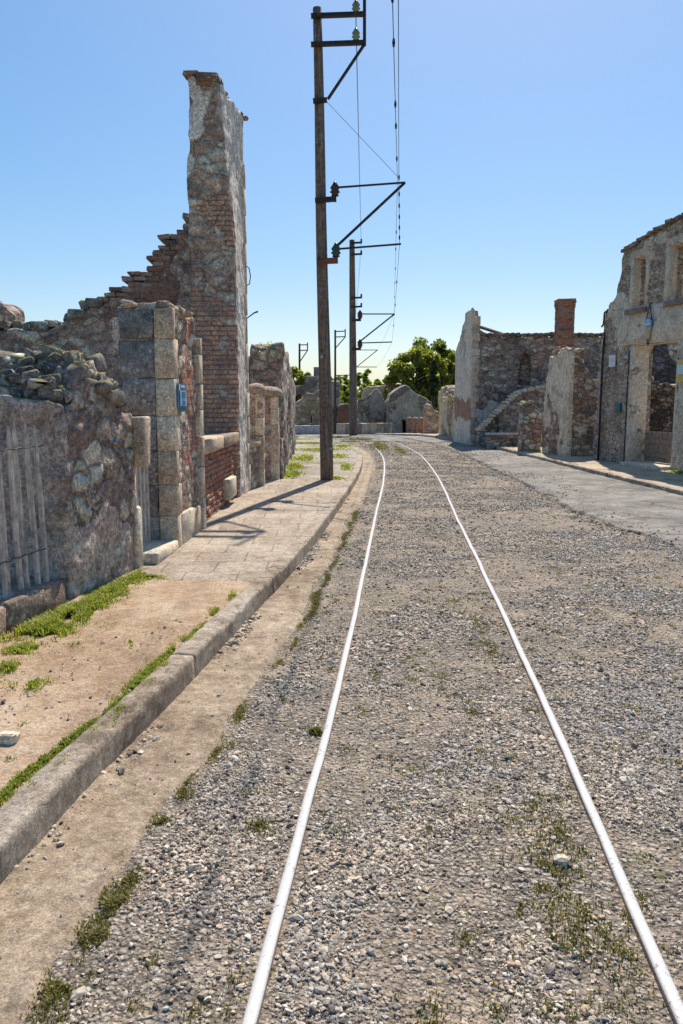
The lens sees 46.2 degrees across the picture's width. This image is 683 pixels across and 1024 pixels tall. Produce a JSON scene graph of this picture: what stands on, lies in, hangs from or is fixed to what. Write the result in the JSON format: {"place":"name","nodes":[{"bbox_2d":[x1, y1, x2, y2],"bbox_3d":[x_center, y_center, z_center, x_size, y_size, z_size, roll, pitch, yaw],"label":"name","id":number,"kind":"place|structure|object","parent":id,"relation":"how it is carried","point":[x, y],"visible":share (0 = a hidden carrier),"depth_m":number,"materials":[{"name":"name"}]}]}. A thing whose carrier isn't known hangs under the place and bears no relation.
{"place":"outdoors","nodes":[
{"label":"outdoors","id":0,"kind":"place"},
{"bbox_2d":[0,580,250,806],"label":"footway earth","id":1,"kind":"structure","parent":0,"point":[134,616],"depth_m":4.31,"materials":[{"name":"brown soil"}]},
{"bbox_2d":[0,731,20,744],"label":"loose stone","id":2,"kind":"object","parent":1,"relation":"on","point":[9,737],"visible":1,"depth_m":3.22,"materials":[{"name":"stone"}]},
{"bbox_2d":[0,578,65,635],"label":"stone sill","id":3,"kind":"structure","parent":1,"relation":"on","point":[17,607],"depth_m":5.06,"materials":[{"name":"stone"}]},
{"bbox_2d":[0,422,49,596],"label":"paling fence","id":4,"kind":"object","parent":3,"relation":"on","point":[16,506],"visible":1,"depth_m":5.09,"materials":[{"name":"grey wood"}]},
{"bbox_2d":[0,567,237,804],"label":"grass","id":5,"kind":"structure","parent":1,"relation":"on","point":[42,624],"depth_m":4.66,"materials":[{"name":"green plant"}]},
{"bbox_2d":[114,479,346,581],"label":"pavement","id":6,"kind":"structure","parent":0,"point":[251,535],"depth_m":8.25,"materials":[{"name":"beige stone"}]},
{"bbox_2d":[143,539,178,563],"bbox_3d":[-1.740,0.356,7.055,0.446,0.122,0.729,0,8,2],"label":"stone threshold","id":7,"kind":"object","parent":6,"relation":"on","point":[156,551],"visible":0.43,"depth_m":6.96,"materials":[{"name":"stone"}]},
{"bbox_2d":[135,466,150,543],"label":"wooden gate","id":8,"kind":"structure","parent":7,"relation":"on","point":[142,485],"depth_m":7.14,"materials":[{"name":"grey wood"}]},
{"bbox_2d":[311,0,405,479],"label":"tram pole","id":9,"kind":"object","parent":6,"relation":"on","point":[318,44],"visible":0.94,"depth_m":13.05,"materials":[{"name":"wood"}]},
{"bbox_2d":[355,5,360,296],"bbox_3d":[0.509,-9.569,26.686,0.392,1.266,68.495,0,8,1],"label":"overhead wire","id":10,"kind":"object","parent":9,"relation":"attached to","point":[357,106],"visible":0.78,"depth_m":15.47,"materials":[{"name":"metal"}]},
{"bbox_2d":[356,19,360,304],"bbox_3d":[0.508,-9.861,26.645,0.391,1.636,68.495,0,8,1],"label":"overhead wire","id":11,"kind":"object","parent":9,"relation":"attached to","point":[358,127],"visible":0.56,"depth_m":18.15,"materials":[{"name":"metal"}]},
{"bbox_2d":[377,0,399,366],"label":"overhead wire","id":12,"kind":"object","parent":9,"relation":"hanging from","point":[398,144],"visible":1,"depth_m":9.83,"materials":[{"name":"metal"}]},
{"bbox_2d":[387,0,397,330],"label":"overhead wire","id":13,"kind":"object","parent":9,"relation":"hanging from","point":[393,45],"visible":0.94,"depth_m":8.50,"materials":[{"name":"metal"}]},
{"bbox_2d":[278,437,319,558],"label":"yard earth","id":14,"kind":"structure","parent":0,"point":[308,467],"depth_m":16.52,"materials":[{"name":"brown soil"}]},
{"bbox_2d":[182,70,250,497],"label":"wall end","id":15,"kind":"structure","parent":14,"relation":"on","point":[216,195],"depth_m":10.94,"materials":[{"name":"stone"}]},
{"bbox_2d":[202,432,238,520],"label":"brick parapet","id":16,"kind":"structure","parent":14,"relation":"on","point":[219,458],"depth_m":9.78,"materials":[{"name":"brick"}]},
{"bbox_2d":[222,476,236,499],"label":"stone block","id":17,"kind":"structure","parent":16,"relation":"attached to","point":[229,488],"depth_m":10.27,"materials":[{"name":"stone"}]},
{"bbox_2d":[249,439,261,489],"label":"wall","id":18,"kind":"structure","parent":14,"relation":"on","point":[254,452],"depth_m":12.47,"materials":[{"name":"stone"}]},
{"bbox_2d":[248,383,266,485],"bbox_3d":[-1.357,-1.166,12.810,0.346,1.778,0.346,0,8,0],"label":"gatepost","id":19,"kind":"object","parent":14,"relation":"on","point":[257,391],"visible":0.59,"depth_m":12.67,"materials":[{"name":"stone"}]},
{"bbox_2d":[264,386,282,479],"bbox_3d":[-1.240,-1.293,13.837,0.470,1.746,0.470,0,8,0],"label":"gatepost","id":20,"kind":"object","parent":14,"relation":"on","point":[272,430],"visible":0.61,"depth_m":13.70,"materials":[{"name":"stone"}]},
{"bbox_2d":[283,437,356,478],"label":"verge","id":21,"kind":"structure","parent":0,"point":[337,469],"depth_m":17.98,"materials":[{"name":"beige stone"}]},
{"bbox_2d":[284,438,378,479],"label":"grass","id":22,"kind":"structure","parent":21,"relation":"on","point":[295,466],"depth_m":18.56,"materials":[{"name":"green plant"}]},
{"bbox_2d":[0,0,682,391],"label":"sky","id":23,"kind":"structure","parent":0,"point":[539,140],"materials":[{"name":"blue"}]},
{"bbox_2d":[296,434,405,440],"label":"street","id":24,"kind":"structure","parent":0,"point":[389,438],"depth_m":31.99,"materials":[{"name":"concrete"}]},
{"bbox_2d":[20,436,682,1023],"bbox_3d":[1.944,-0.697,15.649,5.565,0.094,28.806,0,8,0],"label":"gravel","id":25,"kind":"structure","parent":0,"point":[536,736],"depth_m":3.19,"materials":[{"name":"grey gravel"}]},
{"bbox_2d":[0,446,375,1023],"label":"gutter","id":26,"kind":"object","parent":25,"relation":"on","point":[37,934],"visible":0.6,"depth_m":2.97,"materials":[{"name":"soil"}]},
{"bbox_2d":[0,498,356,957],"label":"rubble crumbs","id":27,"kind":"object","parent":26,"relation":"on","point":[121,771],"visible":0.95,"depth_m":3.83,"materials":[{"name":"stone"}]},
{"bbox_2d":[22,508,359,1023],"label":"weeds","id":28,"kind":"object","parent":25,"relation":"on","point":[96,929],"visible":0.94,"depth_m":2.45,"materials":[{"name":"green plant"}]},
{"bbox_2d":[242,440,384,1023],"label":"tram rail","id":29,"kind":"object","parent":25,"relation":"on","point":[254,1006],"visible":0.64,"depth_m":2.66,"materials":[{"name":"silver metal"}]},
{"bbox_2d":[20,436,682,1023],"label":"weeds","id":30,"kind":"object","parent":25,"relation":"on","point":[556,870],"visible":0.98,"depth_m":2.58,"materials":[{"name":"green plant"}]},
{"bbox_2d":[362,436,682,1023],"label":"tram rail","id":31,"kind":"object","parent":25,"relation":"on","point":[668,989],"visible":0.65,"depth_m":2.72,"materials":[{"name":"silver metal"}]},
{"bbox_2d":[553,854,568,866],"bbox_3d":[0.715,1.135,2.603,0.052,0.035,0.038,0,8,0],"label":"loose stone","id":32,"kind":"object","parent":25,"relation":"on","point":[562,860],"visible":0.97,"depth_m":2.59,"materials":[{"name":"stone"}]},
{"bbox_2d":[407,417,411,432],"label":"brick pier","id":33,"kind":"structure","parent":0,"point":[409,424],"depth_m":38.30,"materials":[{"name":"brick"}]},
{"bbox_2d":[300,434,682,550],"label":"road","id":34,"kind":"structure","parent":0,"point":[667,516],"depth_m":12.59,"materials":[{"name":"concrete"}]},
{"bbox_2d":[380,433,682,488],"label":"pavement","id":35,"kind":"structure","parent":0,"point":[673,479],"depth_m":16.27,"materials":[{"name":"beige stone"}]},
{"bbox_2d":[485,432,517,448],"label":"wall","id":36,"kind":"structure","parent":35,"relation":"on","point":[495,440],"depth_m":24.14,"materials":[{"name":"grey stone"}]},
{"bbox_2d":[512,447,682,475],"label":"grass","id":37,"kind":"structure","parent":35,"relation":"on","point":[679,472],"depth_m":15.33,"materials":[{"name":"green plant"}]},
{"bbox_2d":[593,213,682,470],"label":"house facade","id":38,"kind":"structure","parent":35,"relation":"on","point":[652,266],"depth_m":17.20,"materials":[{"name":"stone"}]},
{"bbox_2d":[597,308,608,459],"bbox_3d":[5.983,-2.926,18.411,0.109,3.450,0.243,6,10,35],"label":"downpipe","id":39,"kind":"object","parent":38,"relation":"attached to","point":[601,380],"visible":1,"depth_m":18.30,"materials":[{"name":"metal"}]},
{"bbox_2d":[609,355,615,366],"bbox_3d":[6.065,-3.384,17.925,0.030,0.260,0.240,-2,8,-13],"label":"wall plaque","id":40,"kind":"object","parent":38,"relation":"attached to","point":[612,360],"depth_m":17.90,"materials":[{"name":"white ceramic"}]},
{"bbox_2d":[615,403,621,412],"bbox_3d":[6.142,-2.305,17.734,0.060,0.200,0.180,-2,8,-13],"label":"letter box","id":41,"kind":"object","parent":38,"relation":"attached to","point":[618,407],"visible":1,"depth_m":17.68,"materials":[{"name":"green paint"}]},
{"bbox_2d":[645,302,652,344],"bbox_3d":[6.376,-3.905,16.531,0.112,0.900,0.240,-2,8,-13],"label":"hanging sign","id":42,"kind":"object","parent":38,"relation":"attached to","point":[648,324],"visible":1,"depth_m":16.52,"materials":[{"name":"blue metal"}]},
{"bbox_2d":[643,431,671,462],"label":"low wall","id":43,"kind":"structure","parent":38,"relation":"attached to","point":[658,446],"depth_m":17.00,"materials":[{"name":"grey stone"}]},
{"bbox_2d":[676,359,682,382],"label":"wall sign","id":44,"kind":"object","parent":38,"relation":"attached to","point":[679,375],"visible":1,"depth_m":15.62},
{"bbox_3d":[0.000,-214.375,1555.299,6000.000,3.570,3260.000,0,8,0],"label":"ground","id":45,"kind":"structure","parent":0,"visible":0},
{"bbox_2d":[0,301,24,329],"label":"ruined wall","id":46,"kind":"structure","parent":45,"relation":"on","point":[10,312],"depth_m":14.20,"materials":[{"name":"beige stone"}]},
{"bbox_2d":[0,344,149,598],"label":"ruined wall","id":47,"kind":"structure","parent":45,"relation":"on","point":[94,451],"depth_m":5.62,"materials":[{"name":"stone"}]},
{"bbox_2d":[0,213,190,411],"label":"gable wall","id":48,"kind":"structure","parent":45,"relation":"on","point":[90,327],"depth_m":11.01,"materials":[{"name":"brick"}]},
{"bbox_2d":[117,299,205,547],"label":"stone pier","id":49,"kind":"structure","parent":45,"relation":"on","point":[160,350],"depth_m":7.33,"materials":[{"name":"stone"}]},
{"bbox_2d":[176,383,186,411],"bbox_3d":[-1.486,-1.071,7.482,0.026,0.257,0.340,0,8,2],"label":"street plaque","id":50,"kind":"object","parent":49,"relation":"attached to","point":[181,397],"visible":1,"depth_m":7.43,"materials":[{"name":"blue metal"}]},
{"bbox_2d":[0,436,362,884],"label":"kerb","id":51,"kind":"structure","parent":45,"relation":"on","point":[32,815],"depth_m":3.54,"materials":[{"name":"stone"}]},
{"bbox_2d":[247,342,295,464],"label":"ruined wall","id":52,"kind":"structure","parent":45,"relation":"on","point":[271,370],"depth_m":15.93,"materials":[{"name":"grey stone"}]},
{"bbox_2d":[249,340,285,357],"bbox_3d":[-1.517,-3.215,16.037,0.837,0.452,1.101,0,8,0],"label":"weed bush","id":53,"kind":"object","parent":52,"relation":"on","point":[261,344],"visible":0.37,"depth_m":15.70,"materials":[{"name":"green plant"}]},
{"bbox_2d":[279,438,287,478],"bbox_3d":[-1.190,-0.914,14.369,0.420,0.878,0.777,0,8,0],"label":"wall stub","id":54,"kind":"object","parent":45,"relation":"on","point":[283,454],"depth_m":14.15,"materials":[{"name":"grey stone"}]},
{"bbox_2d":[291,366,311,399],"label":"tree","id":55,"kind":"object","parent":45,"relation":"on","point":[298,375],"visible":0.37,"depth_m":62.52,"materials":[{"name":"green plant"}]},
{"bbox_2d":[298,342,307,398],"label":"wire pole","id":56,"kind":"object","parent":45,"relation":"on","point":[300,350],"visible":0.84,"depth_m":68.73,"materials":[{"name":"metal"}]},
{"bbox_2d":[295,425,319,434],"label":"wall","id":57,"kind":"structure","parent":45,"relation":"on","point":[303,429],"depth_m":40.81,"materials":[{"name":"grey stone"}]},
{"bbox_2d":[296,390,319,433],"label":"ruined wall","id":58,"kind":"structure","parent":45,"relation":"on","point":[307,404],"depth_m":47.62,"materials":[{"name":"grey stone"}]},
{"bbox_2d":[295,367,339,433],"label":"house","id":59,"kind":"structure","parent":45,"relation":"on","point":[311,385],"depth_m":51.42,"materials":[{"name":"grey stone"}]},
{"bbox_2d":[334,329,348,433],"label":"wire pole","id":60,"kind":"object","parent":45,"relation":"on","point":[335,375],"visible":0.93,"depth_m":45.32,"materials":[{"name":"metal"}]},
{"bbox_2d":[338,403,348,423],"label":"hut","id":61,"kind":"object","parent":45,"relation":"on","point":[343,412],"visible":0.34,"depth_m":49.64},
{"bbox_2d":[336,423,391,433],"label":"wall","id":62,"kind":"structure","parent":45,"relation":"on","point":[368,428],"depth_m":42.34,"materials":[{"name":"stone"}]},
{"bbox_2d":[349,239,393,435],"bbox_3d":[1.323,-7.502,35.125,1.996,8.652,0.453,1,8,10],"label":"tram pole","id":63,"kind":"object","parent":45,"relation":"on","point":[353,428],"visible":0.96,"depth_m":35.12,"materials":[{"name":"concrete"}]},
{"bbox_2d":[357,389,385,422],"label":"house","id":64,"kind":"structure","parent":45,"relation":"on","point":[372,405],"depth_m":47.60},
{"bbox_2d":[361,384,401,428],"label":"house","id":65,"kind":"structure","parent":45,"relation":"on","point":[367,390],"depth_m":57.35,"materials":[{"name":"grey stone"}]},
{"bbox_2d":[313,369,452,422],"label":"treeline","id":66,"kind":"object","parent":45,"relation":"on","point":[344,391],"depth_m":126.08,"materials":[{"name":"green plant"}]},
{"bbox_2d":[385,385,431,432],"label":"house","id":67,"kind":"structure","parent":45,"relation":"on","point":[404,403],"depth_m":45.63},
{"bbox_2d":[413,417,417,432],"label":"brick pier","id":68,"kind":"structure","parent":45,"relation":"on","point":[415,424],"depth_m":37.52,"materials":[{"name":"brick"}]},
{"bbox_2d":[382,345,452,405],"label":"tree","id":69,"kind":"object","parent":45,"relation":"on","point":[402,370],"visible":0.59,"depth_m":55.56,"materials":[{"name":"green plant"}]},
{"bbox_2d":[419,417,423,432],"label":"brick pier","id":70,"kind":"structure","parent":45,"relation":"on","point":[421,419],"depth_m":36.72,"materials":[{"name":"brick"}]},
{"bbox_2d":[423,403,438,433],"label":"ruined wall","id":71,"kind":"structure","parent":45,"relation":"on","point":[431,420],"depth_m":35.79,"materials":[{"name":"beige stone"}]},
{"bbox_2d":[410,337,453,384],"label":"tree","id":72,"kind":"object","parent":45,"relation":"on","point":[439,346],"visible":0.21,"depth_m":58.60,"materials":[{"name":"green plant"}]},
{"bbox_2d":[429,359,439,409],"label":"tree","id":73,"kind":"object","parent":45,"relation":"on","point":[434,380],"visible":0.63,"depth_m":52.16,"materials":[{"name":"green plant"}]},
{"bbox_2d":[421,351,454,388],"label":"tree","id":74,"kind":"object","parent":45,"relation":"on","point":[450,380],"visible":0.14,"depth_m":56.82,"materials":[{"name":"green plant"}]},
{"bbox_2d":[438,385,454,437],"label":"ruined wall","id":75,"kind":"structure","parent":45,"relation":"on","point":[446,418],"depth_m":30.71,"materials":[{"name":"beige stone"}]},
{"bbox_2d":[442,391,453,403],"bbox_3d":[4.127,-4.154,29.486,1.002,0.603,1.826,0,8,0],"label":"weed bush","id":76,"kind":"object","parent":75,"relation":"on","point":[449,399],"visible":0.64,"depth_m":29.48,"materials":[{"name":"plant"}]},
{"bbox_2d":[517,400,542,454],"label":"ruined wall","id":77,"kind":"structure","parent":45,"relation":"on","point":[529,426],"depth_m":21.90,"materials":[{"name":"grey stone"}]},
{"bbox_2d":[385,433,682,495],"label":"kerb","id":78,"kind":"structure","parent":45,"relation":"on","point":[670,489],"depth_m":16.32,"materials":[{"name":"stone"}]},
{"bbox_2d":[475,379,597,446],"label":"sloping wall","id":79,"kind":"structure","parent":45,"relation":"on","point":[504,416],"depth_m":25.03,"materials":[{"name":"stone"}]},
{"bbox_2d":[453,308,677,444],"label":"ruined barn","id":80,"kind":"structure","parent":45,"relation":"on","point":[494,369],"depth_m":26.16,"materials":[{"name":"stone"}]},
{"bbox_2d":[553,298,576,355],"bbox_3d":[6.863,-4.276,24.846,0.574,4.539,0.567,0,8,0],"label":"brick chimney","id":81,"kind":"object","parent":80,"relation":"on","point":[564,323],"visible":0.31,"depth_m":24.41,"materials":[{"name":"red brick"}]},
{"bbox_2d":[541,346,596,455],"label":"ruined pier","id":82,"kind":"structure","parent":45,"relation":"on","point":[569,413],"depth_m":19.85,"materials":[{"name":"stone"}]},
{"bbox_2d":[647,376,674,460],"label":"ruined wall","id":83,"kind":"structure","parent":45,"relation":"on","point":[662,398],"depth_m":18.56,"materials":[{"name":"stone"}]},
{"bbox_2d":[652,344,676,383],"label":"ruined wall","id":84,"kind":"structure","parent":45,"relation":"on","point":[664,365],"depth_m":21.73,"materials":[{"name":"grey stone"}]}
]}

